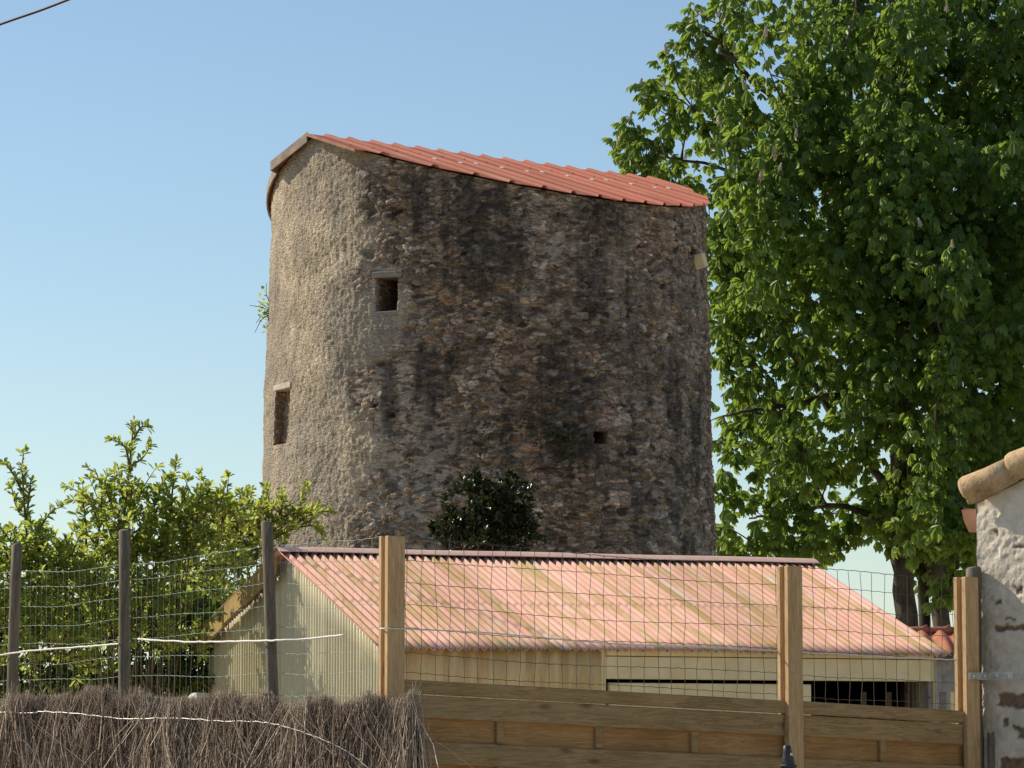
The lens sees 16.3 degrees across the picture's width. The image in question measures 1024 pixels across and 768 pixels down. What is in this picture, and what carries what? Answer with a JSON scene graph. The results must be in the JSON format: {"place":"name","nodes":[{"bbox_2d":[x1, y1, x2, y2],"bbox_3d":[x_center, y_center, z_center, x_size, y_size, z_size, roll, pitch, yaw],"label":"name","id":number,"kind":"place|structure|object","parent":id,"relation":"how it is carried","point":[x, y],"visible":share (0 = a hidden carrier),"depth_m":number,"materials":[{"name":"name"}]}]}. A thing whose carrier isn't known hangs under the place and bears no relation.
{"place":"outdoors","nodes":[
{"label":"outdoors","id":0,"kind":"place"},
{"bbox_2d":[0,0,69,25],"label":"overhead cable","id":1,"kind":"object","parent":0,"point":[33,12],"visible":1,"depth_m":33.29,"materials":[{"name":"black rubber"}]},
{"bbox_2d":[189,693,207,698],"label":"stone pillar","id":2,"kind":"structure","parent":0,"point":[196,695],"depth_m":23.81,"materials":[{"name":"white stone"}]},
{"bbox_2d":[0,0,1023,696],"label":"sky","id":3,"kind":"structure","parent":0,"point":[139,139],"materials":[{"name":"blue"}]},
{"bbox_2d":[188,546,954,723],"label":"corrugated shed","id":4,"kind":"structure","parent":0,"point":[589,654],"depth_m":31.94,"materials":[{"name":"beige paint"}]},
{"bbox_2d":[607,683,810,714],"bbox_3d":[1.724,3.710,31.018,1.925,2.228,0.052,2,-6,-21],"label":"door","id":5,"kind":"structure","parent":4,"relation":"in","point":[756,689],"depth_m":31.12,"materials":[{"name":"beige paint"}]},
{"label":"ground","id":6,"kind":"structure","parent":0,"visible":0},
{"bbox_2d":[6,542,22,699],"bbox_3d":[-2.835,2.303,20.170,0.120,2.826,0.068,0,-6,0],"label":"round post","id":7,"kind":"object","parent":6,"relation":"on","point":[14,610],"visible":0.76,"depth_m":20.25,"materials":[{"name":"grey wood"}]},
{"bbox_2d":[0,537,378,706],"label":"wire fence","id":8,"kind":"object","parent":7,"relation":"attached to","point":[197,633],"visible":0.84,"depth_m":18.18,"materials":[{"name":"grey metal"}]},
{"bbox_2d":[137,634,344,642],"bbox_3d":[-1.416,1.256,17.714,0.118,0.074,2.364,3,-7,-30],"label":"fence tape","id":9,"kind":"object","parent":8,"relation":"attached to","point":[338,635],"visible":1,"depth_m":17.44,"materials":[{"name":"white plastic"}]},
{"bbox_2d":[0,444,118,700],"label":"broadleaf shrub","id":10,"kind":"object","parent":6,"relation":"on","point":[34,545],"visible":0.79,"depth_m":32.57,"materials":[{"name":"green plant"}]},
{"bbox_2d":[0,568,235,701],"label":"dark hedge","id":11,"kind":"object","parent":6,"relation":"on","point":[187,666],"visible":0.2,"depth_m":34.90,"materials":[{"name":"green plant"}]},
{"bbox_2d":[118,529,129,696],"bbox_3d":[-2.043,2.170,18.877,0.090,2.819,0.064,0,-6,0],"label":"round post","id":12,"kind":"object","parent":6,"relation":"on","point":[124,617],"visible":0.81,"depth_m":18.95,"materials":[{"name":"grey wood"}]},
{"bbox_2d":[0,643,118,655],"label":"fence tape","id":13,"kind":"object","parent":12,"relation":"attached to","point":[22,651],"visible":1,"depth_m":19.63,"materials":[{"name":"white plastic"}]},
{"bbox_2d":[33,415,263,700],"bbox_3d":[-3.419,2.681,33.224,2.368,4.801,1.585,3,-7,-30],"label":"broadleaf shrub","id":14,"kind":"object","parent":6,"relation":"on","point":[146,546],"visible":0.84,"depth_m":33.23,"materials":[{"name":"green plant"}]},
{"bbox_2d":[0,677,472,767],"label":"heather screen","id":15,"kind":"object","parent":6,"relation":"on","point":[98,727],"visible":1,"depth_m":16.90,"materials":[{"name":"plant"}]},
{"bbox_2d":[157,480,338,650],"bbox_3d":[-2.780,3.180,36.307,1.830,4.453,1.344,-3,-7,25],"label":"broadleaf shrub","id":16,"kind":"object","parent":6,"relation":"on","point":[276,520],"visible":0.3,"depth_m":36.48,"materials":[{"name":"green plant"}]},
{"bbox_2d":[261,520,278,704],"bbox_3d":[-1.127,2.029,17.184,0.175,2.751,0.064,0,-6,0],"label":"round post","id":17,"kind":"object","parent":6,"relation":"on","point":[269,599],"visible":0.77,"depth_m":17.26,"materials":[{"name":"grey wood"}]},
{"bbox_2d":[378,536,404,702],"bbox_3d":[-0.553,2.007,16.380,0.090,2.624,0.094,3,-7,-30],"label":"grooved post","id":18,"kind":"object","parent":6,"relation":"on","point":[391,674],"visible":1,"depth_m":16.45,"materials":[{"name":"brown wood"}]},
{"bbox_2d":[258,132,716,567],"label":"windmill tower","id":19,"kind":"structure","parent":6,"relation":"on","point":[426,307],"depth_m":43.85,"materials":[{"name":"stone"}]},
{"bbox_2d":[250,284,268,332],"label":"wall plant","id":20,"kind":"object","parent":19,"relation":"attached to","point":[261,307],"depth_m":46.04,"materials":[{"name":"green plant"}]},
{"bbox_2d":[457,411,504,455],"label":"wall plant","id":21,"kind":"object","parent":19,"relation":"attached to","point":[480,442],"depth_m":43.25,"materials":[{"name":"green plant"}]},
{"bbox_2d":[504,394,547,441],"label":"wall plant","id":22,"kind":"object","parent":19,"relation":"attached to","point":[530,423],"depth_m":43.33,"materials":[{"name":"green plant"}]},
{"bbox_2d":[529,413,604,465],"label":"wall plant","id":23,"kind":"object","parent":19,"relation":"attached to","point":[570,435],"depth_m":43.39,"materials":[{"name":"green plant"}]},
{"bbox_2d":[693,252,707,268],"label":"wall box","id":24,"kind":"object","parent":19,"relation":"attached to","point":[700,261],"visible":1,"depth_m":45.37,"materials":[{"name":"beige paint"}]},
{"bbox_2d":[426,463,550,551],"bbox_3d":[-0.259,3.330,39.875,1.208,4.894,1.014,4,-7,-36],"label":"evergreen shrub","id":25,"kind":"object","parent":6,"relation":"on","point":[504,516],"visible":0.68,"depth_m":39.97,"materials":[{"name":"green plant"}]},
{"bbox_2d":[405,679,787,767],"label":"timber fence","id":26,"kind":"object","parent":6,"relation":"on","point":[485,733],"visible":0.81,"depth_m":16.94,"materials":[{"name":"brown wood"}]},
{"bbox_2d":[780,745,796,767],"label":"metal post","id":27,"kind":"object","parent":6,"relation":"on","point":[788,761],"visible":1,"depth_m":16.79,"materials":[{"name":"metal"}]},
{"bbox_2d":[777,566,803,767],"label":"grooved post","id":28,"kind":"object","parent":6,"relation":"on","point":[789,635],"visible":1,"depth_m":17.53,"materials":[{"name":"brown wood"}]},
{"bbox_2d":[601,0,1023,658],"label":"chestnut tree","id":29,"kind":"object","parent":6,"relation":"on","point":[907,250],"visible":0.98,"depth_m":55.77,"materials":[{"name":"green plant"}]},
{"bbox_2d":[803,701,966,767],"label":"timber fence","id":30,"kind":"object","parent":6,"relation":"on","point":[838,742],"visible":0.99,"depth_m":17.84,"materials":[{"name":"brown wood"}]},
{"bbox_2d":[910,624,954,723],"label":"tiled outbuilding","id":31,"kind":"structure","parent":6,"relation":"on","point":[946,667],"depth_m":37.00,"materials":[{"name":"stone"}]},
{"bbox_2d":[953,577,980,767],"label":"grooved post","id":32,"kind":"object","parent":6,"relation":"on","point":[966,647],"visible":1,"depth_m":18.22,"materials":[{"name":"brown wood"}]},
{"bbox_2d":[405,537,954,722],"bbox_3d":[0.906,1.287,17.386,3.404,0.994,0.091,4,-7,-32],"label":"wire fence","id":33,"kind":"object","parent":32,"relation":"attached to","point":[698,623],"visible":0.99,"depth_m":17.30,"materials":[{"name":"grey metal"}]},
{"bbox_2d":[380,628,956,660],"bbox_3d":[0.839,1.259,17.299,3.375,0.103,0.171,3,-7,-30],"label":"white cord","id":34,"kind":"object","parent":33,"relation":"attached to","point":[655,645],"visible":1,"depth_m":17.18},
{"bbox_2d":[969,671,1011,679],"bbox_3d":[2.423,1.482,18.200,0.221,0.045,0.112,0,-6,0],"label":"steel strap","id":35,"kind":"object","parent":32,"relation":"attached to","point":[999,675],"visible":1,"depth_m":18.20,"materials":[{"name":"silver metal"}]},
{"bbox_2d":[966,566,982,767],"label":"round post","id":36,"kind":"object","parent":6,"relation":"on","point":[974,571],"visible":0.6,"depth_m":18.40,"materials":[{"name":"grey wood"}]},
{"bbox_2d":[958,447,1023,767],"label":"stone house","id":37,"kind":"structure","parent":6,"relation":"on","point":[995,523],"depth_m":18.38,"materials":[{"name":"stone"}]},
{"bbox_2d":[987,732,994,767],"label":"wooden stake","id":38,"kind":"object","parent":6,"relation":"on","point":[990,749],"visible":1,"depth_m":18.09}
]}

